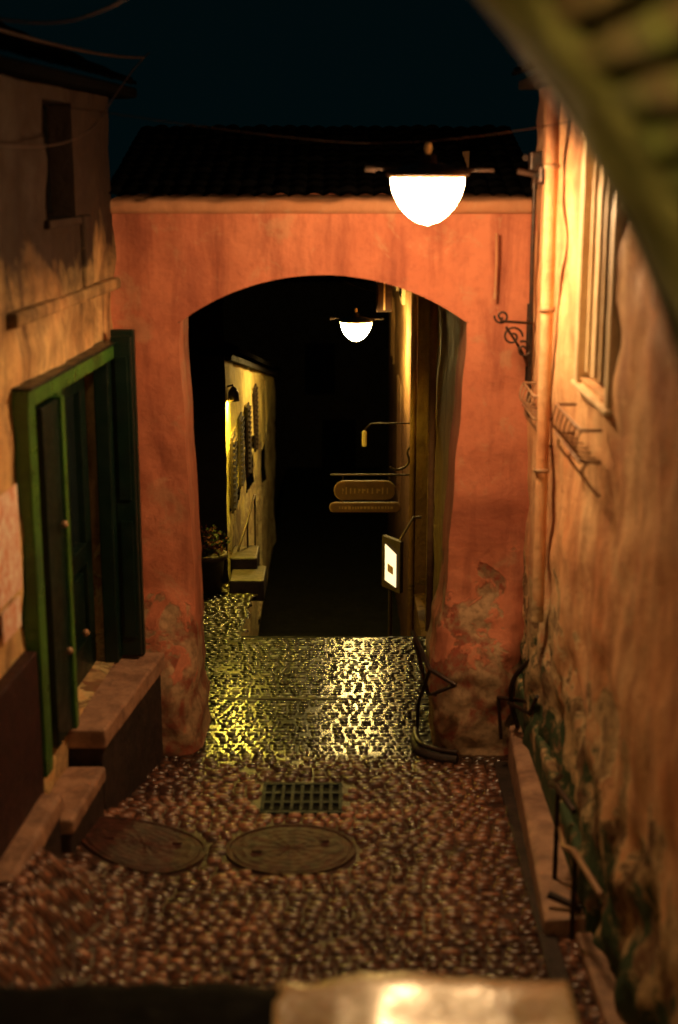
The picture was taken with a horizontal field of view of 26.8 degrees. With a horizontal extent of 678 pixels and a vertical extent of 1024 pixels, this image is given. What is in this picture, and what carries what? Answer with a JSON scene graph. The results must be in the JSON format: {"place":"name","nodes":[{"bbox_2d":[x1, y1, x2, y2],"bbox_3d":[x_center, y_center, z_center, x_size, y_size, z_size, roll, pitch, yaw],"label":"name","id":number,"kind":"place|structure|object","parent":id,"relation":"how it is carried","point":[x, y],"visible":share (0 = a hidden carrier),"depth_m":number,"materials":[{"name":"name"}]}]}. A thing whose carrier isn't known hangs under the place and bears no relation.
{"place":"outdoors","nodes":[
{"label":"outdoors","id":0,"kind":"place"},
{"bbox_2d":[11,406,53,777],"bbox_3d":[-1.726,0.462,7.970,0.129,2.160,0.147,0,14,0],"label":"door jamb","id":1,"kind":"object","parent":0,"point":[27,483],"depth_m":7.87,"materials":[{"name":"green wood"}]},
{"bbox_2d":[35,390,60,407],"bbox_3d":[-1.730,0.309,8.677,0.156,2.120,0.109,0,14,0],"label":"door mullion","id":2,"kind":"structure","parent":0,"point":[45,400],"depth_m":8.39},
{"bbox_2d":[64,400,77,652],"bbox_3d":[-1.785,0.162,9.276,0.079,2.080,0.084,0,14,0],"label":"door leaf stile","id":3,"kind":"object","parent":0,"point":[70,521],"depth_m":9.25,"materials":[{"name":"green wood"}]},
{"bbox_2d":[61,377,84,399],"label":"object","id":4,"kind":"object","parent":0,"point":[70,390],"depth_m":9.21,"materials":[{"name":"green wood"}]},
{"bbox_2d":[74,573,85,638],"bbox_3d":[-1.774,0.639,9.600,0.050,0.400,0.281,1,14,4],"label":"door panel","id":5,"kind":"structure","parent":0,"point":[80,602],"depth_m":9.60,"materials":[{"name":"green wood"}]},
{"bbox_2d":[72,542,91,577],"bbox_3d":[-1.784,0.371,9.307,0.080,0.140,1.083,1,14,4],"label":"door leaf rail","id":6,"kind":"object","parent":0,"point":[80,559],"depth_m":9.51,"materials":[{"name":"green wood"}]},
{"bbox_2d":[76,634,96,686],"bbox_3d":[-1.784,1.060,9.476,0.080,0.240,1.083,1,14,4],"label":"door leaf rail bottom","id":7,"kind":"object","parent":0,"point":[84,653],"depth_m":9.68,"materials":[{"name":"green wood"}]},
{"bbox_2d":[0,0,538,198],"label":"sky","id":8,"kind":"structure","parent":0,"point":[325,63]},
{"bbox_2d":[0,581,602,1023],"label":"cobblestone street","id":9,"kind":"structure","parent":0,"point":[428,877],"depth_m":8.34,"materials":[{"name":"stone"}]},
{"bbox_2d":[0,75,116,793],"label":"facade","id":10,"kind":"structure","parent":9,"relation":"on","point":[39,263],"depth_m":8.01,"materials":[{"name":"paint"}]},
{"bbox_2d":[0,484,21,608],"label":"poster","id":11,"kind":"object","parent":10,"relation":"attached to","point":[10,572],"visible":1,"depth_m":7.42,"materials":[{"name":"paper"}]},
{"bbox_2d":[1,595,21,644],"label":"poster","id":12,"kind":"object","parent":10,"relation":"attached to","point":[11,619],"visible":1,"depth_m":7.47,"materials":[{"name":"paper"}]},
{"bbox_2d":[0,651,43,858],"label":"red plinth","id":13,"kind":"structure","parent":10,"relation":"attached to","point":[21,778],"depth_m":7.65,"materials":[{"name":"paint"}]},
{"bbox_2d":[43,106,51,212],"bbox_3d":[-1.795,-2.114,8.542,0.040,0.630,0.281,1,14,4],"label":"vent shutter","id":14,"kind":"object","parent":10,"relation":"attached to","point":[46,142],"visible":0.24,"depth_m":8.63,"materials":[{"name":"wood"}]},
{"bbox_2d":[42,99,75,219],"bbox_3d":[-1.765,-2.076,8.389,0.284,0.670,0.647,0,14,0],"label":"facade reveal","id":15,"kind":"object","parent":10,"relation":"attached to","point":[61,166],"visible":0.42,"depth_m":8.69,"materials":[{"name":"brown paint"}]},
{"bbox_2d":[11,346,113,408],"bbox_3d":[-1.656,-0.845,8.637,0.125,0.100,2.065,1,14,4],"label":"door header","id":16,"kind":"object","parent":10,"relation":"attached to","point":[29,400],"depth_m":8.25},
{"bbox_2d":[44,216,81,229],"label":"sill","id":17,"kind":"structure","parent":10,"relation":"attached to","point":[54,223],"depth_m":8.38,"materials":[{"name":"paint"}]},
{"bbox_2d":[11,340,116,391],"bbox_3d":[-1.628,-0.905,8.631,0.120,0.020,2.125,1,14,4],"label":"door head trim","id":18,"kind":"structure","parent":10,"relation":"attached to","point":[32,384],"depth_m":8.33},
{"bbox_2d":[7,277,120,328],"bbox_3d":[-1.638,-1.298,8.680,0.080,0.080,2.486,1,14,4],"label":"string course","id":19,"kind":"object","parent":10,"relation":"attached to","point":[28,314],"visible":0.98,"depth_m":8.28,"materials":[{"name":"paint"}]},
{"bbox_2d":[0,72,129,98],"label":"eave board","id":20,"kind":"object","parent":10,"relation":"on","point":[33,80],"visible":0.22,"depth_m":8.16,"materials":[{"name":"wood"}]},
{"bbox_2d":[0,55,136,97],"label":"gutter","id":21,"kind":"object","parent":20,"relation":"attached to","point":[26,69],"visible":1,"depth_m":7.85,"materials":[{"name":"metal"}]},
{"bbox_2d":[0,21,136,84],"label":"tile roof","id":22,"kind":"structure","parent":21,"relation":"on","point":[30,49],"depth_m":8.46,"materials":[{"name":"ceramic"}]},
{"bbox_2d":[66,395,78,548],"bbox_3d":[-1.818,-0.205,9.178,0.050,1.040,0.782,1,14,4],"label":"door glass","id":23,"kind":"object","parent":10,"relation":"attached to","point":[72,469],"visible":0.14,"depth_m":9.47,"materials":[{"name":"black glass"}]},
{"bbox_2d":[35,399,72,747],"bbox_3d":[-1.680,0.372,8.399,0.050,2.050,0.341,1,14,4],"label":"open door leaf","id":24,"kind":"object","parent":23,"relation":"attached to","point":[50,492],"visible":0.81,"depth_m":8.33,"materials":[{"name":"green wood"}]},
{"bbox_2d":[48,395,78,728],"bbox_3d":[-1.661,0.328,8.599,0.084,2.080,0.074,0,14,0],"label":"open leaf stile","id":25,"kind":"object","parent":24,"relation":"attached to","point":[67,533],"visible":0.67,"depth_m":8.56,"materials":[{"name":"green wood"}]},
{"bbox_2d":[61,521,68,527],"bbox_3d":[-1.617,0.073,8.379,0.048,0.044,0.048,0,14,0],"label":"door knob","id":26,"kind":"object","parent":23,"relation":"attached to","point":[64,524],"depth_m":8.36,"materials":[{"name":"gold metal"}]},
{"bbox_2d":[66,647,73,654],"bbox_3d":[-1.618,0.836,8.546,0.048,0.044,0.048,0,14,0],"label":"door knob","id":27,"kind":"object","parent":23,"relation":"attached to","point":[69,650],"depth_m":8.53,"materials":[{"name":"gold metal"}]},
{"bbox_2d":[82,629,89,636],"bbox_3d":[-1.590,0.760,8.939,0.048,0.044,0.048,0,14,0],"label":"door knob","id":28,"kind":"object","parent":23,"relation":"attached to","point":[85,632],"depth_m":8.93,"materials":[{"name":"gold metal"}]},
{"bbox_2d":[110,329,145,654],"bbox_3d":[-1.472,-0.110,9.942,0.163,2.330,0.070,0,14,0],"label":"open shutter edge","id":29,"kind":"object","parent":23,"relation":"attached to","point":[122,332],"visible":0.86,"depth_m":9.87,"materials":[{"name":"green wood"}]},
{"bbox_2d":[114,356,131,499],"bbox_3d":[-1.476,-0.567,9.729,0.085,1.000,0.015,1,14,4],"label":"shutter panel top","id":30,"kind":"object","parent":29,"relation":"attached to","point":[123,429],"visible":1,"depth_m":9.72,"materials":[{"name":"green paint"}]},
{"bbox_2d":[121,521,136,637],"bbox_3d":[-1.476,0.477,9.986,0.085,0.850,0.015,1,14,4],"label":"shutter panel","id":31,"kind":"object","parent":29,"relation":"attached to","point":[128,574],"visible":1,"depth_m":9.98,"materials":[{"name":"green paint"}]},
{"bbox_2d":[0,0,149,147],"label":"overhead cable","id":32,"kind":"object","parent":10,"relation":"attached to","point":[2,30],"visible":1,"depth_m":7.76,"materials":[{"name":"metal"}]},
{"bbox_2d":[53,371,114,755],"bbox_3d":[-1.765,0.221,8.953,0.240,2.160,1.835,1,14,4],"label":"facade reveal","id":33,"kind":"object","parent":10,"relation":"attached to","point":[93,679],"visible":0.18,"depth_m":9.81,"materials":[{"name":"orange paint"}]},
{"bbox_2d":[73,377,96,665],"bbox_3d":[-1.751,0.055,9.713,0.089,2.080,0.144,0,14,0],"label":"door leaf stile","id":34,"kind":"object","parent":10,"relation":"attached to","point":[81,453],"depth_m":9.63,"materials":[{"name":"green wood"}]},
{"bbox_2d":[79,214,93,286],"bbox_3d":[-1.616,-1.665,9.064,0.060,0.450,0.200,1,14,4],"label":"pilaster","id":35,"kind":"object","parent":10,"relation":"attached to","point":[87,252],"visible":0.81,"depth_m":9.01,"materials":[{"name":"paint"}]},
{"bbox_2d":[93,360,122,662],"bbox_3d":[-1.599,0.012,9.868,0.110,2.130,0.166,0,14,0],"label":"door jamb","id":36,"kind":"object","parent":10,"relation":"attached to","point":[102,383],"depth_m":9.79,"materials":[{"name":"green wood"}]},
{"bbox_2d":[110,336,142,655],"bbox_3d":[-1.476,-0.086,9.886,0.143,2.270,0.069,0,14,0],"label":"open shutter","id":37,"kind":"object","parent":10,"relation":"attached to","point":[126,510],"visible":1,"depth_m":9.87,"materials":[{"name":"green paint"}]},
{"bbox_2d":[43,102,567,224],"bbox_3d":[-0.171,-1.995,8.160,3.023,0.683,0.484,0,14,0],"label":"street lamp","id":38,"kind":"object","parent":10,"relation":"attached to","point":[427,189],"visible":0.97,"depth_m":8.07,"materials":[{"name":"white glass"}]},
{"bbox_2d":[0,653,164,883],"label":"stone doorstep","id":39,"kind":"object","parent":9,"relation":"on","point":[115,742],"visible":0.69,"depth_m":9.05,"materials":[{"name":"brown stone"}]},
{"bbox_2d":[82,816,206,873],"bbox_3d":[-1.190,2.011,8.660,0.770,0.202,0.770,0,14,0],"label":"manhole cover","id":40,"kind":"object","parent":9,"relation":"on","point":[142,846],"visible":0.98,"depth_m":8.62,"materials":[{"name":"metal"}]},
{"bbox_2d":[188,297,227,581],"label":"front facade","id":41,"kind":"structure","parent":9,"relation":"on","point":[205,326],"depth_m":15.60,"materials":[{"name":"paint"}]},
{"bbox_2d":[200,524,230,593],"bbox_3d":[-1.398,0.520,15.495,0.465,0.777,0.452,0,14,0],"label":"flower planter","id":42,"kind":"object","parent":9,"relation":"on","point":[213,558],"visible":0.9,"depth_m":15.43,"materials":[{"name":"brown wood"}]},
{"bbox_2d":[229,546,266,600],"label":"entrance steps","id":43,"kind":"structure","parent":9,"relation":"on","point":[248,573],"depth_m":15.83,"materials":[{"name":"stone"}]},
{"bbox_2d":[237,494,255,551],"bbox_3d":[-1.045,0.350,16.556,0.087,0.962,0.836,3,14,10],"label":"stair handrail","id":44,"kind":"object","parent":43,"relation":"on","point":[246,528],"visible":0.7,"depth_m":16.44,"materials":[{"name":"metal"}]},
{"bbox_2d":[224,361,275,635],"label":"side facade","id":45,"kind":"structure","parent":9,"relation":"on","point":[242,380],"depth_m":21.05,"materials":[{"name":"yellow paint"}]},
{"bbox_2d":[225,419,238,507],"bbox_3d":[-1.310,-0.615,16.968,0.160,0.800,1.550,0,14,0],"label":"side facade reveal","id":46,"kind":"object","parent":45,"relation":"attached to","point":[229,482],"visible":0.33,"depth_m":16.25,"materials":[{"name":"yellow paint"}]},
{"bbox_2d":[230,431,234,513],"bbox_3d":[-1.215,-0.460,16.337,0.030,0.880,0.450,0,14,0],"label":"shutter frame","id":47,"kind":"object","parent":45,"relation":"attached to","point":[232,470],"visible":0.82,"depth_m":16.15,"materials":[{"name":"brown wood"}]},
{"bbox_2d":[227,384,238,401],"bbox_3d":[-1.170,-1.320,15.760,0.132,0.196,0.132,-13,19,-42],"label":"wall lantern","id":48,"kind":"object","parent":45,"relation":"attached to","point":[233,394],"depth_m":15.72,"materials":[{"name":"metal"}]},
{"bbox_2d":[238,412,242,488],"bbox_3d":[-1.215,-0.764,17.575,0.030,0.880,0.500,0,14,0],"label":"shutter frame","id":49,"kind":"object","parent":45,"relation":"attached to","point":[239,449],"visible":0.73,"depth_m":17.35,"materials":[{"name":"brown wood"}]},
{"bbox_2d":[246,402,249,476],"bbox_3d":[-1.215,-0.970,19.043,0.030,0.940,0.450,0,14,0],"label":"shutter frame","id":50,"kind":"object","parent":45,"relation":"attached to","point":[247,441],"visible":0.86,"depth_m":18.86,"materials":[{"name":"brown wood"}]},
{"bbox_2d":[244,388,253,468],"bbox_3d":[-1.310,-1.184,19.892,0.160,0.850,1.600,0,14,0],"label":"side facade reveal","id":51,"kind":"object","parent":45,"relation":"attached to","point":[252,440],"visible":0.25,"depth_m":19.77,"materials":[{"name":"yellow paint"}]},
{"bbox_2d":[224,354,277,376],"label":"eave cornice","id":52,"kind":"structure","parent":45,"relation":"attached to","point":[239,361],"depth_m":18.59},
{"bbox_2d":[224,342,281,371],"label":"tile roof","id":53,"kind":"structure","parent":52,"relation":"on","point":[242,353],"depth_m":18.79,"materials":[{"name":"tile"}]},
{"bbox_2d":[253,384,256,451],"bbox_3d":[-1.215,-1.370,20.670,0.030,0.940,0.400,0,14,0],"label":"shutter frame","id":54,"kind":"object","parent":45,"relation":"attached to","point":[254,410],"visible":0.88,"depth_m":20.47,"materials":[{"name":"brown wood"}]},
{"bbox_2d":[256,487,262,618],"bbox_3d":[-1.310,0.633,22.243,0.160,1.900,0.900,0,14,0],"label":"side facade reveal","id":55,"kind":"object","parent":45,"relation":"attached to","point":[259,540],"visible":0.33,"depth_m":22.57,"materials":[{"name":"yellow paint"}]},
{"bbox_2d":[260,381,266,449],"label":"side facade reveal","id":56,"kind":"object","parent":45,"relation":"attached to","point":[264,386],"visible":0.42,"depth_m":23.36,"materials":[{"name":"yellow paint"}]},
{"bbox_2d":[0,971,579,1023],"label":"stone parapet","id":57,"kind":"structure","parent":9,"relation":"on","point":[402,997],"depth_m":4.86,"materials":[{"name":"stone"}]},
{"bbox_2d":[226,824,355,875],"bbox_3d":[-0.294,2.068,8.725,0.800,0.093,0.800,0,14,0],"label":"manhole cover","id":58,"kind":"object","parent":9,"relation":"on","point":[285,849],"visible":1,"depth_m":8.69,"materials":[{"name":"metal"}]},
{"bbox_2d":[259,782,341,814],"bbox_3d":[-0.250,1.948,9.612,0.544,0.099,0.584,0,14,0],"label":"drain grate","id":59,"kind":"object","parent":9,"relation":"on","point":[302,798],"visible":1,"depth_m":9.61,"materials":[{"name":"metal"}]},
{"bbox_2d":[110,124,536,756],"bbox_3d":[-0.111,-0.523,11.070,3.022,4.876,2.306,0,14,0],"label":"archway","id":60,"kind":"object","parent":9,"relation":"on","point":[210,216],"visible":0.84,"depth_m":10.18,"materials":[{"name":"paint"}]},
{"bbox_2d":[387,151,468,635],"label":"facade","id":61,"kind":"structure","parent":9,"relation":"on","point":[448,327],"depth_m":19.05,"materials":[{"name":"brown paint"}]},
{"bbox_2d":[330,275,404,340],"bbox_3d":[-0.079,-3.148,19.677,2.019,1.537,0.528,6,15,23],"label":"street lamp","id":62,"kind":"object","parent":61,"relation":"attached to","point":[355,326],"visible":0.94,"depth_m":19.53,"materials":[{"name":"white glass"}]},
{"bbox_2d":[329,446,409,512],"bbox_3d":[0.417,-0.419,17.409,1.074,0.876,0.048,0,14,0],"label":"hanging sign","id":63,"kind":"object","parent":61,"relation":"attached to","point":[364,490],"visible":0.98,"depth_m":17.44,"materials":[{"name":"wood"}]},
{"bbox_2d":[376,281,391,311],"bbox_3d":[0.735,-3.085,19.770,0.430,0.600,0.130,0,14,0],"label":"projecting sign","id":64,"kind":"object","parent":61,"relation":"attached to","point":[383,302],"visible":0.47,"depth_m":19.74,"materials":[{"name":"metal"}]},
{"bbox_2d":[362,423,409,446],"bbox_3d":[0.618,-0.962,17.712,0.665,0.300,0.060,0,14,0],"label":"wall light","id":65,"kind":"object","parent":61,"relation":"attached to","point":[364,438],"visible":0.82,"depth_m":17.69,"materials":[{"name":"metal"}]},
{"bbox_2d":[391,294,394,363],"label":"facade reveal","id":66,"kind":"object","parent":61,"relation":"attached to","point":[393,332],"visible":0.25,"depth_m":24.99,"materials":[{"name":"brown paint"}]},
{"bbox_2d":[396,374,401,503],"bbox_3d":[1.090,-1.138,22.323,0.320,1.900,1.100,0,14,0],"label":"facade reveal","id":67,"kind":"object","parent":61,"relation":"attached to","point":[398,478],"visible":0.25,"depth_m":22.75,"materials":[{"name":"brown paint"}]},
{"bbox_2d":[382,516,421,635],"bbox_3d":[0.718,1.112,16.695,0.334,2.215,0.374,-10,17,-35],"label":"menu board","id":68,"kind":"object","parent":61,"relation":"attached to","point":[392,563],"visible":0.87,"depth_m":16.45,"materials":[{"name":"white wood"}]},
{"bbox_2d":[400,289,405,304],"bbox_3d":[0.925,-3.546,20.599,0.050,1.000,0.900,0,14,0],"label":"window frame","id":69,"kind":"object","parent":61,"relation":"attached to","point":[403,300],"visible":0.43,"depth_m":20.26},
{"bbox_2d":[407,292,417,635],"bbox_3d":[0.900,-1.025,17.253,0.080,6.300,0.076,0,14,0],"label":"rain pipe","id":70,"kind":"object","parent":61,"relation":"attached to","point":[413,410],"visible":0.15,"depth_m":17.31,"materials":[{"name":"brown metal"}]},
{"bbox_2d":[414,295,435,635],"bbox_3d":[1.090,-0.826,15.603,0.320,4.500,2.900,0,14,0],"label":"facade reveal","id":71,"kind":"object","parent":61,"relation":"attached to","point":[422,437],"visible":0.08,"depth_m":17.08,"materials":[{"name":"brown paint"}]},
{"bbox_2d":[425,300,436,631],"bbox_3d":[0.900,-1.040,13.749,0.070,4.600,0.067,0,14,0],"label":"rain pipe","id":72,"kind":"object","parent":61,"relation":"attached to","point":[431,448],"visible":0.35,"depth_m":13.86,"materials":[{"name":"brown metal"}]},
{"bbox_2d":[410,630,456,732],"bbox_3d":[0.644,1.381,10.578,0.156,0.821,0.734,-6,15,-22],"label":"iron boot rack","id":73,"kind":"object","parent":9,"relation":"on","point":[420,652],"visible":0.96,"depth_m":10.53,"materials":[{"name":"black metal"}]},
{"bbox_2d":[410,727,458,764],"bbox_3d":[0.659,1.747,10.563,0.205,0.159,0.662,-7,15,-26],"label":"wheel guard","id":74,"kind":"object","parent":9,"relation":"on","point":[427,751],"visible":1,"depth_m":10.39,"materials":[{"name":"metal"}]},
{"bbox_2d":[494,725,626,1023],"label":"stone kerb","id":75,"kind":"structure","parent":9,"relation":"on","point":[529,818],"depth_m":8.02,"materials":[{"name":"brown stone"}]},
{"bbox_2d":[496,659,538,738],"bbox_3d":[1.231,1.326,9.794,0.201,0.695,0.625,-2,14,-6],"label":"iron guard rail","id":76,"kind":"object","parent":75,"relation":"on","point":[510,699],"visible":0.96,"depth_m":9.85,"materials":[{"name":"black metal"}]},
{"bbox_2d":[547,773,603,939],"bbox_3d":[1.201,1.843,7.509,0.184,0.617,1.311,0,14,0],"label":"iron handrail","id":77,"kind":"object","parent":75,"relation":"on","point":[573,905],"visible":1,"depth_m":7.54,"materials":[{"name":"black metal"}]},
{"bbox_2d":[520,87,677,1023],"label":"facade","id":78,"kind":"structure","parent":9,"relation":"on","point":[602,676],"depth_m":6.84,"materials":[{"name":"beige paint"}]},
{"bbox_2d":[493,303,532,380],"bbox_3d":[1.257,-1.129,9.710,0.206,0.540,0.493,10,17,34],"label":"iron bracket","id":79,"kind":"object","parent":78,"relation":"attached to","point":[528,323],"visible":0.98,"depth_m":9.60,"materials":[{"name":"black metal"}]},
{"bbox_2d":[517,152,544,417],"bbox_3d":[1.215,-1.424,9.260,0.237,1.791,0.804,0,14,0],"label":"electric conduit","id":80,"kind":"object","parent":78,"relation":"attached to","point":[535,171],"visible":0.76,"depth_m":9.49,"materials":[{"name":"metal"}]},
{"bbox_2d":[518,74,543,89],"bbox_3d":[1.345,-2.043,6.140,0.200,0.060,7.700,0,14,0],"label":"eave board","id":81,"kind":"object","parent":78,"relation":"on","point":[532,82],"visible":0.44,"depth_m":9.42,"materials":[{"name":"brown wood"}]},
{"bbox_2d":[512,64,531,75],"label":"tile roof","id":82,"kind":"structure","parent":81,"relation":"on","point":[521,69],"depth_m":9.59,"materials":[{"name":"ceramic"}]},
{"bbox_2d":[525,93,545,710],"bbox_3d":[1.330,-0.627,9.345,0.070,4.100,0.250,0,14,0],"label":"plaster pilaster","id":83,"kind":"object","parent":78,"relation":"attached to","point":[532,635],"visible":0.15,"depth_m":9.42,"materials":[{"name":"orange paint"}]},
{"bbox_2d":[519,382,551,447],"bbox_3d":[1.260,-0.630,9.139,0.141,0.334,0.568,0,14,0],"label":"window basket","id":84,"kind":"object","parent":78,"relation":"attached to","point":[528,407],"depth_m":9.13,"materials":[{"name":"black metal"}]},
{"bbox_2d":[531,90,560,622],"bbox_3d":[1.270,-0.897,8.764,0.100,3.302,0.110,0,14,0],"label":"downspout","id":85,"kind":"object","parent":78,"relation":"attached to","point":[552,165],"visible":0.94,"depth_m":8.71,"materials":[{"name":"beige paint"}]},
{"bbox_2d":[515,674,596,931],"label":"plinth","id":86,"kind":"structure","parent":78,"relation":"attached to","point":[545,766],"depth_m":8.77,"materials":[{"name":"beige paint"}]},
{"bbox_2d":[552,403,602,496],"bbox_3d":[1.260,-0.341,7.588,0.141,0.354,0.818,0,14,0],"label":"window basket","id":87,"kind":"object","parent":78,"relation":"attached to","point":[563,438],"depth_m":7.45,"materials":[{"name":"black metal"}]},
{"bbox_2d":[574,148,593,382],"bbox_3d":[1.353,-1.382,7.744,0.085,1.370,0.100,0,14,0],"label":"window jamb","id":88,"kind":"object","parent":78,"relation":"attached to","point":[583,263],"depth_m":7.71,"materials":[{"name":"beige paint"}]},
{"bbox_2d":[589,175,605,381],"bbox_3d":[1.395,-1.320,7.491,0.060,1.250,0.300,0,14,0],"label":"shutter leaf","id":89,"kind":"object","parent":88,"relation":"attached to","point":[595,277],"visible":0.14,"depth_m":7.54,"materials":[{"name":"brown wood"}]},
{"bbox_2d":[585,167,597,372],"bbox_3d":[1.355,-1.349,7.610,0.020,1.210,0.045,0,14,0],"label":"shutter stile","id":90,"kind":"object","parent":89,"relation":"attached to","point":[591,269],"visible":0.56,"depth_m":7.61,"materials":[{"name":"wood"}]},
{"bbox_2d":[593,180,605,378],"bbox_3d":[1.355,-1.294,7.385,0.020,1.210,0.040,0,14,0],"label":"shutter stile","id":91,"kind":"object","parent":89,"relation":"attached to","point":[599,279],"visible":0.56,"depth_m":7.39,"materials":[{"name":"wood"}]},
{"bbox_2d":[598,189,610,383],"bbox_3d":[1.355,-1.256,7.229,0.020,1.210,0.040,0,14,0],"label":"shutter stile","id":92,"kind":"object","parent":88,"relation":"attached to","point":[604,286],"visible":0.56,"depth_m":7.24,"materials":[{"name":"brown wood"}]},
{"bbox_2d":[579,377,603,398],"bbox_3d":[1.385,-1.272,7.318,0.120,1.280,0.820,0,14,0],"label":"facade reveal","id":93,"kind":"object","parent":78,"relation":"attached to","point":[595,386],"visible":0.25,"depth_m":7.56,"materials":[{"name":"orange paint"}]},
{"bbox_2d":[571,379,612,416],"bbox_3d":[1.347,-0.606,7.476,0.095,0.030,1.050,0,14,0],"label":"window sill","id":94,"kind":"structure","parent":78,"relation":"attached to","point":[588,395],"depth_m":7.36,"materials":[{"name":"beige stone"}]},
{"bbox_2d":[601,199,612,386],"bbox_3d":[1.395,-1.232,7.132,0.060,1.250,0.280,0,14,0],"label":"shutter leaf","id":95,"kind":"object","parent":78,"relation":"attached to","point":[603,383],"visible":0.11,"depth_m":7.23,"materials":[{"name":"brown wood"}]},
{"bbox_2d":[603,203,622,408],"bbox_3d":[1.355,-1.170,6.880,0.080,1.370,0.080,0,14,0],"label":"window jamb","id":96,"kind":"object","parent":78,"relation":"attached to","point":[613,342],"depth_m":6.91,"materials":[{"name":"paint"}]},
{"bbox_2d":[258,281,375,625],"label":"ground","id":97,"kind":"structure","parent":0,"point":[298,281],"depth_m":126.57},
{"bbox_2d":[223,282,468,580],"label":"facade","id":98,"kind":"structure","parent":97,"relation":"on","point":[279,324],"depth_m":33.10,"materials":[{"name":"paint"}]},
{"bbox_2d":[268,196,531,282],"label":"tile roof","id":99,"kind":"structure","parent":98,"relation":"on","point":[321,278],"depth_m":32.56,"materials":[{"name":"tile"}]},
{"bbox_2d":[258,468,400,635],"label":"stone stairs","id":100,"kind":"structure","parent":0,"point":[325,574],"depth_m":25.46,"materials":[{"name":"black stone"}]},
{"bbox_2d":[477,0,677,362],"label":"brick vault","id":101,"kind":"object","parent":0,"point":[605,72],"visible":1,"depth_m":2.44,"materials":[{"name":"paint"}]}
]}

